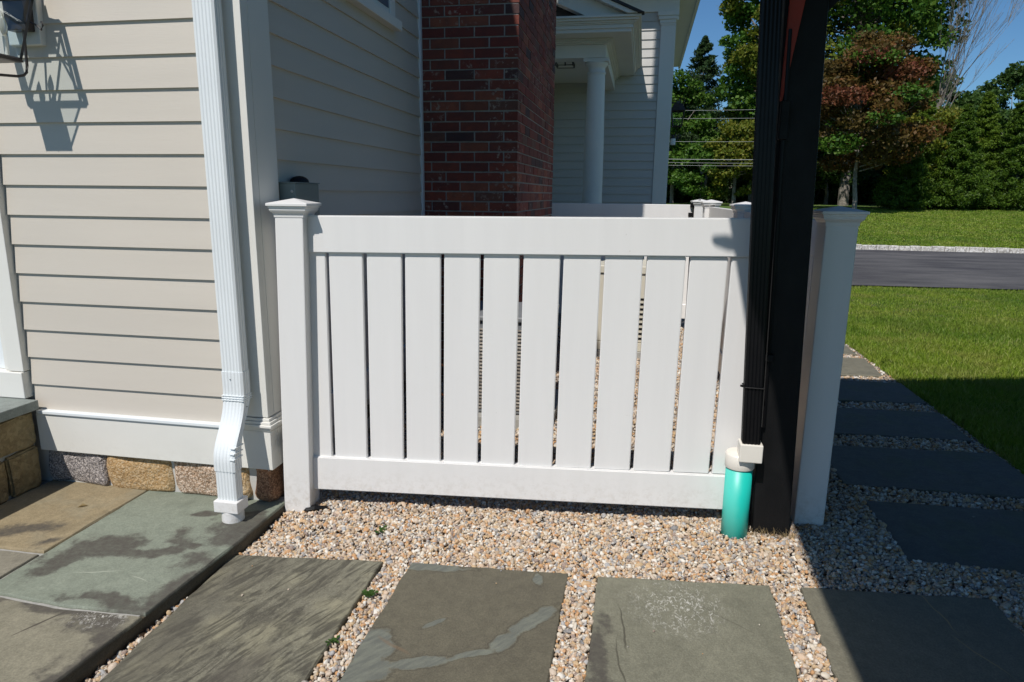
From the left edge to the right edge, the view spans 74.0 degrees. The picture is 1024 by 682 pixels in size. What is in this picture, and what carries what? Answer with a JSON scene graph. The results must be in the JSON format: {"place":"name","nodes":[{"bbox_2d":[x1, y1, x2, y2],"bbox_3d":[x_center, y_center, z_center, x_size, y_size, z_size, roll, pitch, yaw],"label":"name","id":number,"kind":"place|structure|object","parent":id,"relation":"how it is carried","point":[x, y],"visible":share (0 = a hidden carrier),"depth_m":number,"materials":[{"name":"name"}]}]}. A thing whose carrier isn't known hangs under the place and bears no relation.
{"place":"outdoors","nodes":[
{"label":"outdoors","id":0,"kind":"place"},
{"bbox_2d":[0,480,284,616],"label":"patio base","id":1,"kind":"object","parent":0,"point":[280,498],"visible":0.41,"depth_m":2.37,"materials":[{"name":"grey concrete"}]},
{"bbox_2d":[0,550,38,578],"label":"flagstone","id":2,"kind":"object","parent":1,"relation":"on","point":[10,561],"visible":0.94,"depth_m":2.60,"materials":[{"name":"grey stone"}]},
{"bbox_2d":[0,397,41,503],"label":"doorstep","id":3,"kind":"object","parent":1,"relation":"on","point":[19,464],"visible":1,"depth_m":3.14,"materials":[{"name":"brown stone"}]},
{"bbox_2d":[0,597,141,681],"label":"flagstone","id":4,"kind":"object","parent":1,"relation":"on","point":[39,643],"visible":1,"depth_m":2.16,"materials":[{"name":"grey stone"}]},
{"bbox_2d":[0,480,148,553],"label":"flagstone","id":5,"kind":"object","parent":1,"relation":"on","point":[46,517],"visible":0.82,"depth_m":3.00,"materials":[{"name":"beige stone"}]},
{"bbox_2d":[0,490,284,616],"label":"flagstone","id":6,"kind":"object","parent":1,"relation":"on","point":[147,553],"visible":0.93,"depth_m":2.64,"materials":[{"name":"grey stone"}]},
{"bbox_2d":[61,501,284,681],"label":"patio edge","id":7,"kind":"object","parent":1,"relation":"attached to","point":[88,669],"visible":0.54,"depth_m":2.35,"materials":[{"name":"stone"}]},
{"bbox_2d":[368,321,721,511],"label":"gravel","id":8,"kind":"structure","parent":0,"point":[595,407],"depth_m":4.49,"materials":[{"name":"beige gravel"}]},
{"bbox_2d":[478,301,558,428],"bbox_3d":[-0.029,0.135,4.629,0.700,0.720,0.730,3,12,10],"label":"air conditioner","id":9,"kind":"object","parent":8,"relation":"on","point":[518,366],"visible":0.09,"depth_m":4.35,"materials":[{"name":"grey metal"}]},
{"bbox_2d":[690,199,705,217],"bbox_3d":[1.993,-0.790,7.377,0.180,1.468,0.180,2,12,7],"label":"fence post","id":10,"kind":"object","parent":8,"relation":"on","point":[698,209],"visible":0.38,"depth_m":7.19,"materials":[{"name":"white plastic"}]},
{"bbox_2d":[700,200,722,217],"bbox_3d":[1.863,-0.610,6.535,0.180,1.468,0.180,2,12,7],"label":"fence post","id":11,"kind":"object","parent":8,"relation":"on","point":[706,204],"visible":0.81,"depth_m":6.33,"materials":[{"name":"white plastic"}]},
{"bbox_2d":[551,199,714,318],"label":"picket fence","id":12,"kind":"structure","parent":11,"relation":"attached to","point":[610,210],"depth_m":7.44,"materials":[{"name":"white plastic"}]},
{"bbox_2d":[709,207,733,372],"bbox_3d":[1.718,-0.464,5.631,0.048,1.243,1.715,3,12,9],"label":"picket fence","id":13,"kind":"object","parent":11,"relation":"attached to","point":[716,212],"visible":0.05,"depth_m":5.26,"materials":[{"name":"white plastic"}]},
{"bbox_2d":[84,296,1023,681],"bbox_3d":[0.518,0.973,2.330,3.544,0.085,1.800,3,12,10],"label":"gravel","id":14,"kind":"structure","parent":0,"point":[638,524],"depth_m":2.78,"materials":[{"name":"beige gravel"}]},
{"bbox_2d":[99,555,382,681],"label":"stepping stone","id":15,"kind":"object","parent":14,"relation":"on","point":[267,626],"visible":0.95,"depth_m":2.31,"materials":[{"name":"grey stone"}]},
{"bbox_2d":[265,198,321,517],"bbox_3d":[-0.938,0.117,3.027,0.193,1.473,0.175,2,12,4],"label":"fence post","id":16,"kind":"object","parent":14,"relation":"on","point":[301,493],"visible":0.89,"depth_m":2.95,"materials":[{"name":"white plastic"}]},
{"bbox_2d":[307,215,751,509],"bbox_3d":[0.073,0.098,2.951,1.986,1.267,0.048,2,12,4],"label":"picket fence","id":17,"kind":"object","parent":16,"relation":"attached to","point":[666,246],"visible":0.81,"depth_m":2.93,"materials":[{"name":"white plastic"}]},
{"bbox_2d":[303,505,331,512],"bbox_3d":[-0.893,0.774,3.121,0.150,0.045,0.030,-1,12,-10],"label":"black edging","id":18,"kind":"object","parent":14,"relation":"on","point":[314,508],"visible":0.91,"depth_m":3.11,"materials":[{"name":"plastic"}]},
{"bbox_2d":[325,635,339,645],"bbox_3d":[-0.584,0.982,2.223,0.055,0.006,0.042,-6,14,-28],"label":"weed","id":19,"kind":"object","parent":14,"relation":"on","point":[334,639],"visible":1,"depth_m":2.23,"materials":[{"name":"green plant"}]},
{"bbox_2d":[361,589,377,597],"bbox_3d":[-0.519,0.925,2.490,0.067,0.006,0.054,-2,12,-11],"label":"weed","id":20,"kind":"object","parent":14,"relation":"on","point":[370,592],"visible":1,"depth_m":2.49,"materials":[{"name":"green plant"}]},
{"bbox_2d":[374,525,386,532],"bbox_3d":[-0.568,0.820,2.959,0.047,0.008,0.076,3,12,10],"label":"weed","id":21,"kind":"object","parent":14,"relation":"on","point":[380,528],"visible":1,"depth_m":2.96,"materials":[{"name":"green plant"}]},
{"bbox_2d":[339,563,567,681],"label":"stepping stone","id":22,"kind":"object","parent":14,"relation":"on","point":[438,623],"visible":0.94,"depth_m":2.30,"materials":[{"name":"grey stone"}]},
{"bbox_2d":[421,0,556,382],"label":"brick chimney","id":23,"kind":"object","parent":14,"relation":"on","point":[488,88],"visible":0.66,"depth_m":4.89,"materials":[{"name":"red brick"}]},
{"bbox_2d":[596,258,646,358],"bbox_3d":[1.051,-0.320,6.467,0.680,0.855,0.690,3,12,10],"label":"generator","id":24,"kind":"object","parent":14,"relation":"on","point":[601,302],"visible":0.04,"depth_m":6.16,"materials":[{"name":"beige metal"}]},
{"bbox_2d":[585,577,797,681],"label":"stepping stone","id":25,"kind":"object","parent":14,"relation":"on","point":[722,631],"visible":0.98,"depth_m":2.28,"materials":[{"name":"grey stone"}]},
{"bbox_2d":[726,202,750,305],"bbox_3d":[1.573,-0.225,4.748,0.180,1.466,0.180,2,12,7],"label":"fence post","id":26,"kind":"object","parent":14,"relation":"on","point":[739,209],"visible":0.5,"depth_m":4.55,"materials":[{"name":"white plastic"}]},
{"bbox_2d":[747,527,797,539],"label":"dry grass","id":27,"kind":"structure","parent":14,"relation":"on","point":[789,536],"depth_m":2.89,"materials":[{"name":"beige plant"}]},
{"bbox_2d":[790,206,869,532],"bbox_3d":[1.325,0.167,2.920,0.185,1.466,0.185,3,12,10],"label":"fence post","id":28,"kind":"object","parent":14,"relation":"on","point":[833,263],"visible":0.8,"depth_m":2.85,"materials":[{"name":"white plastic"}]},
{"bbox_2d":[744,211,816,383],"bbox_3d":[1.450,-0.076,3.824,0.048,1.243,1.749,2,12,7],"label":"picket fence","id":29,"kind":"object","parent":28,"relation":"attached to","point":[747,214],"visible":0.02,"depth_m":3.08,"materials":[{"name":"white plastic"}]},
{"bbox_2d":[844,345,856,355],"bbox_3d":[2.845,0.061,6.758,0.944,0.042,0.582,3,12,10],"label":"stepping stone","id":30,"kind":"object","parent":14,"relation":"on","point":[847,351],"visible":0.14,"depth_m":6.48,"materials":[{"name":"grey stone"}]},
{"bbox_2d":[841,357,882,377],"bbox_3d":[2.699,0.228,5.981,0.954,0.042,0.719,3,12,10],"label":"stepping stone","id":31,"kind":"object","parent":14,"relation":"on","point":[858,367],"visible":0.32,"depth_m":5.85,"materials":[{"name":"grey stone"}]},
{"bbox_2d":[838,380,926,405],"bbox_3d":[2.559,0.395,5.200,0.974,0.042,0.623,3,12,10],"label":"stepping stone","id":32,"kind":"object","parent":14,"relation":"on","point":[866,391],"visible":0.49,"depth_m":5.12,"materials":[{"name":"grey stone"}]},
{"bbox_2d":[834,407,972,443],"bbox_3d":[2.400,0.550,4.478,0.972,0.042,0.600,3,12,10],"label":"stepping stone","id":33,"kind":"object","parent":14,"relation":"on","point":[891,423],"visible":0.55,"depth_m":4.41,"materials":[{"name":"grey stone"}]},
{"bbox_2d":[800,587,1023,681],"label":"stepping stone","id":34,"kind":"object","parent":14,"relation":"on","point":[910,638],"visible":0.92,"depth_m":2.28,"materials":[{"name":"grey stone"}]},
{"bbox_2d":[831,445,1023,500],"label":"stepping stone","id":35,"kind":"object","parent":14,"relation":"on","point":[993,475],"visible":0.75,"depth_m":3.67,"materials":[{"name":"grey stone"}]},
{"bbox_2d":[866,501,1023,578],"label":"stepping stone","id":36,"kind":"object","parent":14,"relation":"on","point":[981,539],"visible":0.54,"depth_m":2.99,"materials":[{"name":"grey stone"}]},
{"bbox_2d":[666,201,1023,474],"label":"lawn","id":37,"kind":"structure","parent":0,"point":[727,204],"depth_m":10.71,"materials":[{"name":"green plant"}]},
{"bbox_2d":[0,0,424,500],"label":"house","id":38,"kind":"structure","parent":37,"relation":"on","point":[110,357],"depth_m":3.03,"materials":[{"name":"beige paint"}]},
{"bbox_2d":[0,337,4,367],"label":"door","id":39,"kind":"structure","parent":38,"relation":"in","point":[2,365],"depth_m":3.23,"materials":[{"name":"white metal"}]},
{"bbox_2d":[0,0,43,77],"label":"wall lantern","id":40,"kind":"object","parent":38,"relation":"attached to","point":[17,17],"depth_m":2.76,"materials":[{"name":"brown metal"}]},
{"bbox_2d":[191,0,251,523],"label":"downspout","id":41,"kind":"object","parent":38,"relation":"attached to","point":[230,503],"visible":1,"depth_m":2.78,"materials":[{"name":"white metal"}]},
{"bbox_2d":[278,176,319,214],"bbox_3d":[-0.982,-0.526,3.160,0.093,0.472,0.242,3,12,10],"label":"electrical box","id":42,"kind":"object","parent":38,"relation":"attached to","point":[300,187],"visible":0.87,"depth_m":3.08,"materials":[{"name":"grey metal"}]},
{"bbox_2d":[346,0,401,31],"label":"window","id":43,"kind":"structure","parent":38,"relation":"in","point":[383,11],"depth_m":4.00,"materials":[{"name":"white paint"}]},
{"bbox_2d":[554,0,644,203],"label":"porch","id":44,"kind":"object","parent":38,"relation":"attached to","point":[598,43],"visible":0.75,"depth_m":8.35,"materials":[{"name":"white paint"}]},
{"bbox_2d":[555,62,574,68],"bbox_3d":[0.709,-3.698,9.062,0.240,0.084,0.240,3,12,10],"label":"ceiling lamp","id":45,"kind":"object","parent":44,"relation":"attached to","point":[572,64],"visible":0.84,"depth_m":9.06,"materials":[{"name":"brown metal"}]},
{"bbox_2d":[552,0,699,259],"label":"porch wing","id":46,"kind":"structure","parent":37,"relation":"on","point":[637,113],"depth_m":10.96,"materials":[{"name":"white wood"}]},
{"bbox_2d":[670,135,675,144],"bbox_3d":[2.847,-3.584,12.118,0.145,0.174,0.100,9,15,34],"label":"security light","id":47,"kind":"object","parent":46,"relation":"attached to","point":[672,140],"visible":0.98,"depth_m":12.08,"materials":[{"name":"white plastic"}]},
{"bbox_2d":[670,101,685,138],"bbox_3d":[2.928,-3.930,12.123,0.296,0.660,0.260,3,12,10],"label":"wall lantern","id":48,"kind":"object","parent":46,"relation":"attached to","point":[678,107],"depth_m":12.01,"materials":[{"name":"brown metal"}]},
{"bbox_2d":[667,68,720,203],"bbox_3d":[8.682,-11.199,37.676,5.426,7.261,5.019,-3,13,-18],"label":"leafy tree","id":49,"kind":"object","parent":37,"relation":"on","point":[681,91],"visible":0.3,"depth_m":36.68,"materials":[{"name":"green plant"}]},
{"bbox_2d":[670,136,730,203],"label":"leafy tree","id":50,"kind":"object","parent":37,"relation":"on","point":[683,179],"visible":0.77,"depth_m":34.31,"materials":[{"name":"green plant"}]},
{"bbox_2d":[669,35,748,199],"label":"pine tree","id":51,"kind":"object","parent":37,"relation":"on","point":[706,67],"visible":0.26,"depth_m":41.57,"materials":[{"name":"green plant"}]},
{"bbox_2d":[695,101,748,202],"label":"pine tree","id":52,"kind":"object","parent":37,"relation":"on","point":[729,196],"visible":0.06,"depth_m":40.51,"materials":[{"name":"green plant"}]},
{"bbox_2d":[698,119,754,203],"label":"leafy tree","id":53,"kind":"object","parent":37,"relation":"on","point":[742,137],"visible":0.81,"depth_m":33.22,"materials":[{"name":"green plant"}]},
{"bbox_2d":[714,0,759,201],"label":"maple tree","id":54,"kind":"object","parent":37,"relation":"on","point":[740,68],"visible":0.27,"depth_m":34.11,"materials":[{"name":"green plant"}]},
{"bbox_2d":[748,0,838,543],"bbox_3d":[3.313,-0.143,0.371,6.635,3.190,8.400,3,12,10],"label":"post","id":55,"kind":"object","parent":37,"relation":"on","point":[805,21],"visible":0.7,"depth_m":2.66,"materials":[{"name":"black paint"}]},
{"bbox_2d":[720,438,762,547],"bbox_3d":[0.963,0.659,2.886,0.135,0.512,0.138,3,12,10],"label":"drain pipe","id":56,"kind":"object","parent":55,"relation":"attached to","point":[741,459],"visible":0.94,"depth_m":2.85,"materials":[{"name":"teal plastic"}]},
{"bbox_2d":[740,0,781,444],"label":"black downspout","id":57,"kind":"object","parent":55,"relation":"attached to","point":[770,18],"visible":0.93,"depth_m":2.59,"materials":[{"name":"metal"}]},
{"bbox_2d":[761,29,791,427],"bbox_3d":[1.030,-0.393,2.648,0.058,1.530,0.032,3,12,10],"label":"conduit","id":58,"kind":"object","parent":55,"relation":"attached to","point":[783,123],"visible":1,"depth_m":2.62,"materials":[{"name":"black metal"}]},
{"bbox_2d":[666,102,1014,203],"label":"woodland","id":59,"kind":"object","parent":37,"relation":"on","point":[864,189],"visible":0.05,"depth_m":40.43,"materials":[{"name":"green plant"}]},
{"bbox_2d":[815,98,883,204],"bbox_3d":[17.950,-10.989,37.938,5.347,6.875,5.439,-9,15,-36],"label":"leafy tree","id":60,"kind":"object","parent":37,"relation":"on","point":[824,176],"visible":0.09,"depth_m":37.85,"materials":[{"name":"green plant"}]},
{"bbox_2d":[753,0,972,205],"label":"maple tree","id":61,"kind":"object","parent":37,"relation":"on","point":[927,20],"visible":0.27,"depth_m":32.30,"materials":[{"name":"green plant"}]},
{"bbox_2d":[816,28,952,208],"bbox_3d":[14.870,-9.298,29.092,6.148,7.689,6.096,-8,15,-35],"label":"red maple tree","id":62,"kind":"object","parent":37,"relation":"on","point":[896,91],"visible":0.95,"depth_m":27.61,"materials":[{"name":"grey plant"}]},
{"bbox_2d":[871,142,944,209],"bbox_3d":[17.651,-7.710,30.378,2.986,3.865,2.934,3,12,10],"label":"spruce tree","id":63,"kind":"object","parent":37,"relation":"on","point":[903,182],"visible":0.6,"depth_m":30.00,"materials":[{"name":"green plant"}]},
{"bbox_2d":[870,110,946,180],"bbox_3d":[24.099,-11.145,41.026,5.685,5.921,6.154,3,12,10],"label":"leafy tree","id":64,"kind":"object","parent":37,"relation":"on","point":[897,152],"visible":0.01,"depth_m":39.92,"materials":[{"name":"green plant"}]},
{"bbox_2d":[873,103,982,175],"bbox_3d":[19.712,-8.817,32.270,4.133,5.193,5.167,3,12,10],"label":"yellow green tree","id":65,"kind":"object","parent":37,"relation":"on","point":[950,114],"visible":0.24,"depth_m":30.91,"materials":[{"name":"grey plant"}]},
{"bbox_2d":[906,98,950,208],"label":"spruce tree","id":66,"kind":"object","parent":37,"relation":"on","point":[932,156],"visible":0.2,"depth_m":30.76,"materials":[{"name":"green plant"}]},
{"bbox_2d":[856,244,1023,252],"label":"stone kerb","id":67,"kind":"structure","parent":37,"relation":"on","point":[940,248],"depth_m":19.10,"materials":[{"name":"stone"}]},
{"bbox_2d":[928,103,996,209],"bbox_3d":[20.104,-8.162,30.436,3.526,4.735,3.109,-9,15,-37],"label":"spruce tree","id":68,"kind":"object","parent":37,"relation":"on","point":[963,153],"visible":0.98,"depth_m":29.94,"materials":[{"name":"green plant"}]},
{"bbox_2d":[915,73,1012,145],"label":"leafy tree","id":69,"kind":"object","parent":37,"relation":"on","point":[975,98],"visible":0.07,"depth_m":42.51,"materials":[{"name":"green plant"}]},
{"bbox_2d":[932,0,1023,118],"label":"bare tree","id":70,"kind":"object","parent":37,"relation":"on","point":[950,74],"visible":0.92,"depth_m":32.04,"materials":[{"name":"grey plant"}]},
{"bbox_2d":[959,91,1009,209],"bbox_3d":[21.460,-8.614,31.029,3.267,5.369,3.343,3,12,10],"label":"spruce tree","id":71,"kind":"object","parent":37,"relation":"on","point":[986,121],"visible":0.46,"depth_m":30.48,"materials":[{"name":"green plant"}]},
{"bbox_2d":[973,61,1023,180],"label":"leafy tree","id":72,"kind":"object","parent":37,"relation":"on","point":[1012,76],"visible":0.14,"depth_m":44.21,"materials":[{"name":"green plant"}]},
{"bbox_2d":[981,88,1023,210],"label":"spruce tree","id":73,"kind":"object","parent":37,"relation":"on","point":[1013,154],"visible":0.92,"depth_m":29.85,"materials":[{"name":"green plant"}]},
{"bbox_3d":[12.039,-7.946,30.477,0.228,6.000,0.240,3,12,10],"label":"utility pole","id":74,"kind":"object","parent":37,"relation":"on","visible":0},
{"bbox_2d":[673,118,734,118],"bbox_3d":[-0.734,-10.949,32.139,25.990,1.029,0.011,3,12,10],"label":"power line","id":75,"kind":"object","parent":74,"relation":"attached to","point":[704,118],"visible":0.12,"depth_m":30.53,"materials":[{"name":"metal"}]},
{"bbox_2d":[678,159,748,159],"bbox_3d":[-0.752,-9.221,32.512,25.991,1.067,0.020,3,12,10],"label":"power line","id":76,"kind":"object","parent":74,"relation":"attached to","point":[713,159],"visible":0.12,"depth_m":30.82,"materials":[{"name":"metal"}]},
{"bbox_2d":[673,0,1023,123],"label":"sky","id":77,"kind":"structure","parent":0,"point":[707,21],"materials":[{"name":"blue"}]},
{"bbox_2d":[687,249,1023,289],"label":"road","id":78,"kind":"structure","parent":0,"point":[984,270],"depth_m":14.26,"materials":[{"name":"grey asphalt"}]},
{"bbox_2d":[813,207,1023,248],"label":"grass","id":79,"kind":"structure","parent":0,"point":[971,221],"depth_m":24.14,"materials":[{"name":"green plant"}]},
{"bbox_2d":[824,344,1023,526],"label":"gravel","id":80,"kind":"structure","parent":0,"point":[849,506],"depth_m":3.41,"materials":[{"name":"beige gravel"}]}
]}

